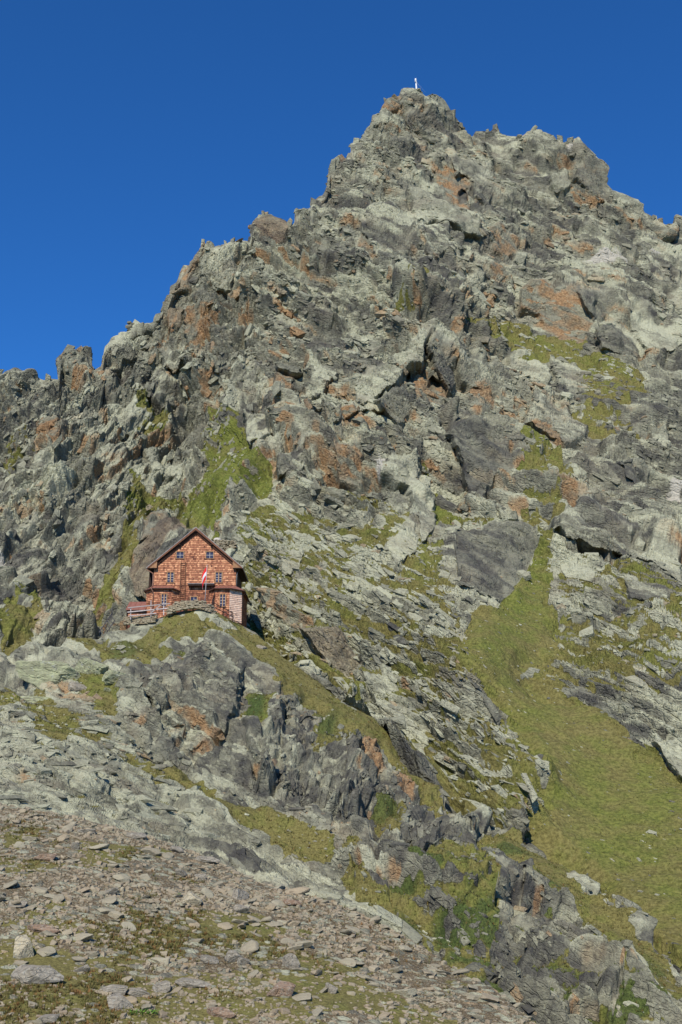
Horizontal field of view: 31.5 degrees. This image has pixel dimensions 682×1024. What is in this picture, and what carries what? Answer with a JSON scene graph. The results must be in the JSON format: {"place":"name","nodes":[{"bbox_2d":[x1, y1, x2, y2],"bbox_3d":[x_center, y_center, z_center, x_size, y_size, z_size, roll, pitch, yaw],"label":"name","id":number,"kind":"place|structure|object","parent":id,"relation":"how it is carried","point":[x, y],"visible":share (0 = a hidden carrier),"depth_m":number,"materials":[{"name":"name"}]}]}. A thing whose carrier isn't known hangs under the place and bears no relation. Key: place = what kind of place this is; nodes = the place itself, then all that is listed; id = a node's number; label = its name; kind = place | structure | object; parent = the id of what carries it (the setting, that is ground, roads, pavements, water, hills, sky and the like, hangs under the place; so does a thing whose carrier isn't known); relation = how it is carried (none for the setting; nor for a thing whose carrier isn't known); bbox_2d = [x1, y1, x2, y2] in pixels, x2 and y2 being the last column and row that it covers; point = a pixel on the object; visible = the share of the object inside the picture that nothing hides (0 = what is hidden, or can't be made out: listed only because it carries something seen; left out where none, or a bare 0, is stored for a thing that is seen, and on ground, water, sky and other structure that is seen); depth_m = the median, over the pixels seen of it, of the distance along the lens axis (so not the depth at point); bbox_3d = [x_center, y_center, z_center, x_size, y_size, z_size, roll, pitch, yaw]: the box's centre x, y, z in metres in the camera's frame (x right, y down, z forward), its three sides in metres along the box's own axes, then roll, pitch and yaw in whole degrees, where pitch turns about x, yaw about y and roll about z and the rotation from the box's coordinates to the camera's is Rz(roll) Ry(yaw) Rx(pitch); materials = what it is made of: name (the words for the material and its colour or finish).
{"place":"outdoors","nodes":[
{"label":"outdoors","id":0,"kind":"place"},
{"bbox_2d":[0,804,528,1023],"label":"scree slope","id":1,"kind":"structure","parent":0,"point":[56,960],"depth_m":48.18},
{"bbox_2d":[3,880,17,887],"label":"boulder","id":2,"kind":"object","parent":1,"relation":"on","point":[11,883],"visible":0.98,"depth_m":52.23,"materials":[{"name":"stone"}]},
{"bbox_2d":[8,901,26,906],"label":"boulder","id":3,"kind":"object","parent":1,"relation":"on","point":[23,903],"visible":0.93,"depth_m":49.96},
{"bbox_2d":[13,841,24,847],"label":"boulder","id":4,"kind":"object","parent":1,"relation":"on","point":[18,844],"visible":1,"depth_m":58.84,"materials":[{"name":"stone"}]},
{"bbox_2d":[13,934,33,958],"bbox_3d":[-11.976,16.522,45.488,0.799,1.155,0.620,6,-15,-24],"label":"boulder","id":5,"kind":"object","parent":1,"relation":"on","point":[23,947],"visible":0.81,"depth_m":45.31,"materials":[{"name":"stone"}]},
{"bbox_2d":[22,836,36,840],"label":"boulder","id":6,"kind":"object","parent":1,"relation":"on","point":[26,838],"visible":1,"depth_m":60.03,"materials":[{"name":"stone"}]},
{"bbox_2d":[24,1020,43,1023],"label":"boulder","id":7,"kind":"object","parent":1,"relation":"on","point":[36,1021],"visible":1,"depth_m":39.52,"materials":[{"name":"stone"}]},
{"bbox_2d":[10,965,63,984],"bbox_3d":[-10.840,16.563,43.148,1.854,0.683,1.061,4,-15,-17],"label":"boulder","id":8,"kind":"object","parent":1,"relation":"on","point":[34,974],"visible":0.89,"depth_m":42.86,"materials":[{"name":"stone"}]},
{"bbox_2d":[31,886,47,894],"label":"boulder","id":9,"kind":"object","parent":1,"relation":"on","point":[40,890],"visible":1,"depth_m":51.92,"materials":[{"name":"stone"}]},
{"bbox_2d":[27,924,60,933],"bbox_3d":[-11.800,16.565,48.017,1.384,0.311,0.901,5,-14,-5],"label":"boulder","id":10,"kind":"object","parent":1,"relation":"on","point":[38,928],"visible":0.95,"depth_m":47.70,"materials":[{"name":"stone"}]},
{"bbox_2d":[33,854,57,860],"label":"boulder","id":11,"kind":"object","parent":1,"relation":"on","point":[46,857],"visible":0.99,"depth_m":56.74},
{"bbox_2d":[36,946,55,956],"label":"boulder","id":12,"kind":"object","parent":1,"relation":"on","point":[49,950],"visible":1,"depth_m":45.76,"materials":[{"name":"stone"}]},
{"bbox_2d":[36,1014,59,1023],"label":"boulder","id":13,"kind":"object","parent":1,"relation":"on","point":[48,1018],"visible":0.95,"depth_m":39.75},
{"bbox_2d":[40,930,57,936],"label":"boulder","id":14,"kind":"object","parent":1,"relation":"on","point":[47,933],"visible":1,"depth_m":47.39,"materials":[{"name":"stone"}]},
{"bbox_2d":[52,894,64,902],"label":"boulder","id":15,"kind":"object","parent":1,"relation":"on","point":[58,898],"visible":0.98,"depth_m":51.28,"materials":[{"name":"stone"}]},
{"bbox_2d":[57,834,68,840],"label":"boulder","id":16,"kind":"object","parent":1,"relation":"on","point":[63,837],"visible":1,"depth_m":60.55,"materials":[{"name":"stone"}]},
{"bbox_2d":[62,825,72,831],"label":"boulder","id":17,"kind":"object","parent":1,"relation":"on","point":[67,827],"visible":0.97,"depth_m":62.20,"materials":[{"name":"stone"}]},
{"bbox_2d":[71,842,79,849],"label":"boulder","id":18,"kind":"object","parent":1,"relation":"on","point":[75,845],"visible":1,"depth_m":59.21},
{"bbox_2d":[71,956,86,961],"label":"boulder","id":19,"kind":"object","parent":1,"relation":"on","point":[78,959],"visible":1,"depth_m":45.62,"materials":[{"name":"stone"}]},
{"bbox_2d":[73,964,89,971],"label":"boulder","id":20,"kind":"object","parent":1,"relation":"on","point":[86,967],"visible":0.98,"depth_m":44.57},
{"bbox_2d":[75,933,92,940],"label":"boulder","id":21,"kind":"object","parent":1,"relation":"on","point":[84,936],"visible":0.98,"depth_m":47.45,"materials":[{"name":"stone"}]},
{"bbox_2d":[77,829,95,833],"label":"boulder","id":22,"kind":"object","parent":1,"relation":"on","point":[85,830],"visible":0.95,"depth_m":62.33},
{"bbox_2d":[88,844,109,849],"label":"boulder","id":23,"kind":"object","parent":1,"relation":"on","point":[99,847],"visible":0.99,"depth_m":59.61,"materials":[{"name":"stone"}]},
{"bbox_2d":[95,990,112,996],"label":"boulder","id":24,"kind":"object","parent":1,"relation":"on","point":[102,992],"visible":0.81,"depth_m":42.58,"materials":[{"name":"stone"}]},
{"bbox_2d":[98,907,112,913],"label":"boulder","id":25,"kind":"object","parent":1,"relation":"on","point":[103,910],"visible":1,"depth_m":50.67,"materials":[{"name":"stone"}]},
{"bbox_2d":[99,896,116,903],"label":"boulder","id":26,"kind":"object","parent":1,"relation":"on","point":[110,899],"visible":1,"depth_m":52.06,"materials":[{"name":"stone"}]},
{"bbox_2d":[104,887,117,894],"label":"boulder","id":27,"kind":"object","parent":1,"relation":"on","point":[112,891],"visible":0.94,"depth_m":53.19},
{"bbox_2d":[99,984,127,994],"bbox_3d":[-8.085,17.023,42.934,1.024,0.396,0.675,4,-14,-5],"label":"boulder","id":28,"kind":"object","parent":1,"relation":"on","point":[120,989],"visible":0.77,"depth_m":42.72,"materials":[{"name":"stone"}]},
{"bbox_2d":[107,910,123,918],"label":"boulder","id":29,"kind":"object","parent":1,"relation":"on","point":[114,914],"visible":1,"depth_m":50.42,"materials":[{"name":"stone"}]},
{"bbox_2d":[107,992,132,1010],"bbox_3d":[-7.627,16.948,41.673,0.948,0.487,0.829,7,-3,-4],"label":"boulder","id":30,"kind":"object","parent":1,"relation":"on","point":[118,1000],"visible":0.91,"depth_m":41.50,"materials":[{"name":"stone"}]},
{"bbox_2d":[113,874,129,881],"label":"boulder","id":31,"kind":"object","parent":1,"relation":"on","point":[122,877],"visible":0.98,"depth_m":55.47,"materials":[{"name":"stone"}]},
{"bbox_2d":[121,922,135,930],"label":"boulder","id":32,"kind":"object","parent":1,"relation":"on","point":[131,926],"visible":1,"depth_m":49.45,"materials":[{"name":"stone"}]},
{"bbox_2d":[125,996,136,1003],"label":"boulder","id":33,"kind":"object","parent":1,"relation":"on","point":[132,999],"visible":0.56,"depth_m":42.18,"materials":[{"name":"stone"}]},
{"bbox_2d":[126,832,146,838],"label":"boulder","id":34,"kind":"object","parent":1,"relation":"on","point":[135,835],"visible":0.98,"depth_m":63.05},
{"bbox_2d":[125,987,151,996],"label":"boulder","id":35,"kind":"object","parent":1,"relation":"on","point":[135,992],"visible":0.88,"depth_m":42.87,"materials":[{"name":"stone"}]},
{"bbox_2d":[128,1009,159,1014],"bbox_3d":[-6.699,17.018,41.172,1.109,0.175,0.771,0,-14,0],"label":"leafy plant","id":36,"kind":"object","parent":1,"relation":"on","point":[141,1011],"visible":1,"depth_m":41.13,"materials":[{"name":"green plant"}]},
{"bbox_2d":[139,873,149,879],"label":"boulder","id":37,"kind":"object","parent":1,"relation":"on","point":[146,876],"visible":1,"depth_m":56.64,"materials":[{"name":"stone"}]},
{"bbox_2d":[141,1003,151,1010],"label":"boulder","id":38,"kind":"object","parent":1,"relation":"on","point":[145,1006],"visible":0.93,"depth_m":41.44,"materials":[{"name":"stone"}]},
{"bbox_2d":[140,847,160,855],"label":"boulder","id":39,"kind":"object","parent":1,"relation":"on","point":[153,851],"visible":1,"depth_m":60.79,"materials":[{"name":"stone"}]},
{"bbox_2d":[151,957,169,964],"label":"boulder","id":40,"kind":"object","parent":1,"relation":"on","point":[159,960],"visible":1,"depth_m":46.33,"materials":[{"name":"stone"}]},
{"bbox_2d":[152,980,169,992],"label":"boulder","id":41,"kind":"object","parent":1,"relation":"on","point":[162,986],"visible":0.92,"depth_m":43.68,"materials":[{"name":"stone"}]},
{"bbox_2d":[162,852,173,857],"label":"boulder","id":42,"kind":"object","parent":1,"relation":"on","point":[167,855],"visible":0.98,"depth_m":61.11,"materials":[{"name":"stone"}]},
{"bbox_2d":[170,846,184,852],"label":"boulder","id":43,"kind":"object","parent":1,"relation":"on","point":[177,849],"visible":0.98,"depth_m":62.31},
{"bbox_2d":[175,868,186,876],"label":"boulder","id":44,"kind":"object","parent":1,"relation":"on","point":[182,873],"visible":1,"depth_m":58.03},
{"bbox_2d":[182,891,201,905],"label":"boulder","id":45,"kind":"object","parent":1,"relation":"on","point":[191,898],"visible":0.89,"depth_m":53.94,"materials":[{"name":"stone"}]},
{"bbox_2d":[175,977,210,987],"bbox_3d":[-5.476,17.378,44.533,1.400,0.302,0.801,2,-14,0],"label":"boulder","id":46,"kind":"object","parent":1,"relation":"on","point":[188,982],"visible":0.98,"depth_m":44.30,"materials":[{"name":"stone"}]},
{"bbox_2d":[195,856,219,862],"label":"boulder","id":47,"kind":"object","parent":1,"relation":"on","point":[206,859],"visible":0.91,"depth_m":61.67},
{"bbox_2d":[201,888,213,897],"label":"boulder","id":48,"kind":"object","parent":1,"relation":"on","point":[208,893],"visible":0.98,"depth_m":55.70,"materials":[{"name":"stone"}]},
{"bbox_2d":[200,955,218,963],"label":"boulder","id":49,"kind":"object","parent":1,"relation":"on","point":[204,959],"visible":1,"depth_m":46.96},
{"bbox_2d":[207,1007,236,1017],"bbox_3d":[-4.138,17.353,41.889,1.053,0.345,0.685,4,-14,-5],"label":"boulder","id":50,"kind":"object","parent":1,"relation":"on","point":[221,1012],"visible":1,"depth_m":41.64,"materials":[{"name":"stone"}]},
{"bbox_2d":[217,922,231,929],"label":"boulder","id":51,"kind":"object","parent":1,"relation":"on","point":[226,925],"visible":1,"depth_m":51.44,"materials":[{"name":"stone"}]},
{"bbox_2d":[224,950,242,962],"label":"boulder","id":52,"kind":"object","parent":1,"relation":"on","point":[231,956],"visible":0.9,"depth_m":47.27,"materials":[{"name":"stone"}]},
{"bbox_2d":[231,919,247,923],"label":"boulder","id":53,"kind":"object","parent":1,"relation":"on","point":[237,921],"visible":0.9,"depth_m":52.09,"materials":[{"name":"stone"}]},
{"bbox_2d":[232,888,248,899],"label":"boulder","id":54,"kind":"object","parent":1,"relation":"on","point":[239,894],"visible":0.81,"depth_m":56.41,"materials":[{"name":"stone"}]},
{"bbox_2d":[232,904,248,913],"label":"boulder","id":55,"kind":"object","parent":1,"relation":"on","point":[239,908],"visible":0.94,"depth_m":53.90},
{"bbox_2d":[237,957,249,965],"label":"boulder","id":56,"kind":"object","parent":1,"relation":"on","point":[242,961],"visible":0.91,"depth_m":47.07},
{"bbox_2d":[240,940,258,952],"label":"boulder","id":57,"kind":"object","parent":1,"relation":"on","point":[251,946],"visible":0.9,"depth_m":48.84,"materials":[{"name":"stone"}]},
{"bbox_2d":[0,809,530,1023],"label":"grass tufts","id":58,"kind":"object","parent":1,"relation":"on","point":[113,976],"visible":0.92,"depth_m":47.79,"materials":[{"name":"plant"}]},
{"bbox_2d":[0,802,535,1023],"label":"scree rubble","id":59,"kind":"object","parent":1,"relation":"on","point":[217,890],"visible":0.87,"depth_m":51.04,"materials":[{"name":"stone"}]},
{"bbox_2d":[264,921,282,926],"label":"boulder","id":60,"kind":"object","parent":1,"relation":"on","point":[275,924],"visible":1,"depth_m":52.70,"materials":[{"name":"stone"}]},
{"bbox_2d":[271,900,286,906],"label":"boulder","id":61,"kind":"object","parent":1,"relation":"on","point":[279,903],"visible":0.88,"depth_m":56.22,"materials":[{"name":"stone"}]},
{"bbox_2d":[266,981,295,996],"bbox_3d":[-2.200,17.504,44.131,1.082,0.508,0.759,4,3,-5],"label":"boulder","id":62,"kind":"object","parent":1,"relation":"on","point":[282,988],"visible":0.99,"depth_m":43.89,"materials":[{"name":"stone"}]},
{"bbox_2d":[280,938,295,943],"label":"boulder","id":63,"kind":"object","parent":1,"relation":"on","point":[284,940],"visible":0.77,"depth_m":50.68,"materials":[{"name":"stone"}]},
{"bbox_2d":[282,953,299,967],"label":"boulder","id":64,"kind":"object","parent":1,"relation":"on","point":[290,960],"visible":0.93,"depth_m":47.41,"materials":[{"name":"stone"}]},
{"bbox_2d":[283,899,301,905],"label":"boulder","id":65,"kind":"object","parent":1,"relation":"on","point":[290,902],"visible":1,"depth_m":56.28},
{"bbox_2d":[288,920,300,925],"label":"boulder","id":66,"kind":"object","parent":1,"relation":"on","point":[295,923],"visible":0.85,"depth_m":53.30,"materials":[{"name":"stone"}]},
{"bbox_2d":[287,944,303,949],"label":"boulder","id":67,"kind":"object","parent":1,"relation":"on","point":[297,947],"visible":1,"depth_m":49.69,"materials":[{"name":"stone"}]},
{"bbox_2d":[285,886,309,893],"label":"boulder","id":68,"kind":"object","parent":1,"relation":"on","point":[300,890],"visible":0.85,"depth_m":58.51,"materials":[{"name":"stone"}]},
{"bbox_2d":[292,992,311,1000],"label":"boulder","id":69,"kind":"object","parent":1,"relation":"on","point":[303,996],"visible":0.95,"depth_m":43.83,"materials":[{"name":"stone"}]},
{"bbox_2d":[295,941,312,946],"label":"boulder","id":70,"kind":"object","parent":1,"relation":"on","point":[307,943],"visible":0.81,"depth_m":50.13,"materials":[{"name":"stone"}]},
{"bbox_2d":[312,1008,322,1016],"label":"boulder","id":71,"kind":"object","parent":1,"relation":"on","point":[316,1012],"visible":0.95,"depth_m":42.38,"materials":[{"name":"stone"}]},
{"bbox_2d":[325,982,337,993],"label":"boulder","id":72,"kind":"object","parent":1,"relation":"on","point":[332,989],"visible":1,"depth_m":44.97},
{"bbox_2d":[339,958,355,966],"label":"boulder","id":73,"kind":"object","parent":1,"relation":"on","point":[347,961],"visible":1,"depth_m":48.76,"materials":[{"name":"stone"}]},
{"bbox_2d":[340,929,355,934],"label":"boulder","id":74,"kind":"object","parent":1,"relation":"on","point":[347,931],"visible":0.98,"depth_m":53.02,"materials":[{"name":"stone"}]},
{"bbox_2d":[369,915,381,922],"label":"boulder","id":75,"kind":"object","parent":1,"relation":"on","point":[377,919],"visible":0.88,"depth_m":55.54,"materials":[{"name":"stone"}]},
{"bbox_2d":[389,965,402,971],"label":"boulder","id":76,"kind":"object","parent":1,"relation":"on","point":[398,968],"visible":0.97,"depth_m":49.22,"materials":[{"name":"stone"}]},
{"bbox_2d":[392,988,416,995],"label":"boulder","id":77,"kind":"object","parent":1,"relation":"on","point":[409,992],"visible":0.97,"depth_m":46.22,"materials":[{"name":"stone"}]},
{"bbox_2d":[397,945,411,951],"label":"boulder","id":78,"kind":"object","parent":1,"relation":"on","point":[405,948],"visible":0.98,"depth_m":52.41,"materials":[{"name":"stone"}]},
{"bbox_2d":[451,968,469,974],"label":"boulder","id":79,"kind":"object","parent":1,"relation":"on","point":[462,971],"visible":1,"depth_m":50.68,"materials":[{"name":"stone"}]},
{"bbox_2d":[466,995,480,999],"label":"boulder","id":80,"kind":"object","parent":1,"relation":"on","point":[474,997],"visible":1,"depth_m":46.82,"materials":[{"name":"stone"}]},
{"bbox_2d":[480,993,499,1002],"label":"boulder","id":81,"kind":"object","parent":1,"relation":"on","point":[487,997],"visible":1,"depth_m":46.68,"materials":[{"name":"stone"}]},
{"bbox_2d":[0,87,681,976],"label":"mountain","id":82,"kind":"structure","parent":0,"point":[414,307],"depth_m":252.53,"materials":[{"name":"stone"}]},
{"bbox_2d":[21,696,51,702],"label":"boulder","id":83,"kind":"object","parent":82,"relation":"on","point":[33,699],"visible":0.2,"depth_m":131.48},
{"bbox_2d":[15,661,80,687],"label":"boulder","id":84,"kind":"object","parent":82,"relation":"on","point":[36,673],"visible":0.77,"depth_m":137.67,"materials":[{"name":"stone"}]},
{"bbox_2d":[68,681,86,690],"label":"boulder","id":85,"kind":"object","parent":82,"relation":"on","point":[74,686],"visible":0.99,"depth_m":136.06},
{"bbox_2d":[75,658,108,673],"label":"boulder","id":86,"kind":"object","parent":82,"relation":"on","point":[86,666],"visible":0.64,"depth_m":141.09,"materials":[{"name":"stone"}]},
{"bbox_2d":[102,670,125,684],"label":"boulder","id":87,"kind":"object","parent":82,"relation":"on","point":[110,677],"visible":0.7,"depth_m":136.37,"materials":[{"name":"stone"}]},
{"bbox_2d":[125,321,134,330],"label":"cairn","id":88,"kind":"object","parent":82,"relation":"on","point":[129,325],"visible":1,"depth_m":330.64,"materials":[{"name":"stone"}]},
{"bbox_2d":[126,527,249,628],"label":"mountain hut","id":89,"kind":"object","parent":82,"relation":"on","point":[176,570],"visible":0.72,"depth_m":172.80,"materials":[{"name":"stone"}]},
{"bbox_2d":[160,593,167,606],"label":"window","id":90,"kind":"structure","parent":89,"relation":"in","point":[163,595],"depth_m":170.98,"materials":[{"name":"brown wood"}]},
{"bbox_2d":[166,572,174,582],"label":"window","id":91,"kind":"structure","parent":89,"relation":"in","point":[170,575],"depth_m":172.79,"materials":[{"name":"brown wood"}]},
{"bbox_2d":[175,551,184,558],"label":"window","id":92,"kind":"structure","parent":89,"relation":"in","point":[179,554],"depth_m":173.59,"materials":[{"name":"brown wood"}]},
{"bbox_2d":[205,551,213,558],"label":"window","id":93,"kind":"structure","parent":89,"relation":"in","point":[208,554],"depth_m":173.59,"materials":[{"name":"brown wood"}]},
{"bbox_2d":[214,572,222,582],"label":"window","id":94,"kind":"structure","parent":89,"relation":"in","point":[218,575],"depth_m":172.79,"materials":[{"name":"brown wood"}]},
{"bbox_2d":[219,593,225,606],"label":"window","id":95,"kind":"structure","parent":89,"relation":"in","point":[222,598],"depth_m":171.07,"materials":[{"name":"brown wood"}]},
{"bbox_2d":[165,599,216,615],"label":"stone wall","id":96,"kind":"structure","parent":82,"relation":"on","point":[181,605],"depth_m":166.03,"materials":[{"name":"stone"}]},
{"bbox_2d":[212,539,237,553],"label":"stone shed","id":97,"kind":"structure","parent":82,"relation":"on","point":[224,545],"depth_m":213.08,"materials":[{"name":"stone"}]},
{"bbox_2d":[212,602,239,622],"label":"wooden railing","id":98,"kind":"object","parent":82,"relation":"on","point":[225,612],"visible":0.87,"depth_m":168.09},
{"bbox_2d":[0,609,681,1023],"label":"turf tufts","id":99,"kind":"object","parent":82,"relation":"on","point":[374,817],"visible":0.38,"depth_m":113.86,"materials":[{"name":"green plant"}]},
{"bbox_2d":[0,610,681,1023],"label":"rocky knoll","id":100,"kind":"structure","parent":82,"relation":"attached to","point":[190,716],"depth_m":109.68,"materials":[{"name":"stone"}]},
{"bbox_2d":[99,608,114,634],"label":"stair railing","id":101,"kind":"object","parent":100,"relation":"on","point":[108,622],"visible":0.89,"depth_m":164.18,"materials":[{"name":"grey wood"}]},
{"bbox_2d":[123,614,157,624],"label":"retaining wall","id":102,"kind":"structure","parent":100,"relation":"on","point":[142,620],"depth_m":166.49,"materials":[{"name":"stone"}]},
{"bbox_2d":[127,600,169,619],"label":"wooden fence","id":103,"kind":"object","parent":102,"relation":"on","point":[151,609],"visible":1,"depth_m":166.45,"materials":[{"name":"grey wood"}]},
{"bbox_2d":[202,567,206,597],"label":"flagpole","id":104,"kind":"object","parent":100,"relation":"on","point":[204,576],"visible":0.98,"depth_m":168.64,"materials":[{"name":"fabric"}]},
{"bbox_2d":[6,416,681,965],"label":"meadow tufts","id":105,"kind":"object","parent":82,"relation":"on","point":[506,698],"visible":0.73,"depth_m":168.37,"materials":[{"name":"green plant"}]},
{"bbox_2d":[0,0,681,379],"label":"sky","id":106,"kind":"structure","parent":0,"point":[134,134],"materials":[{"name":"blue"}]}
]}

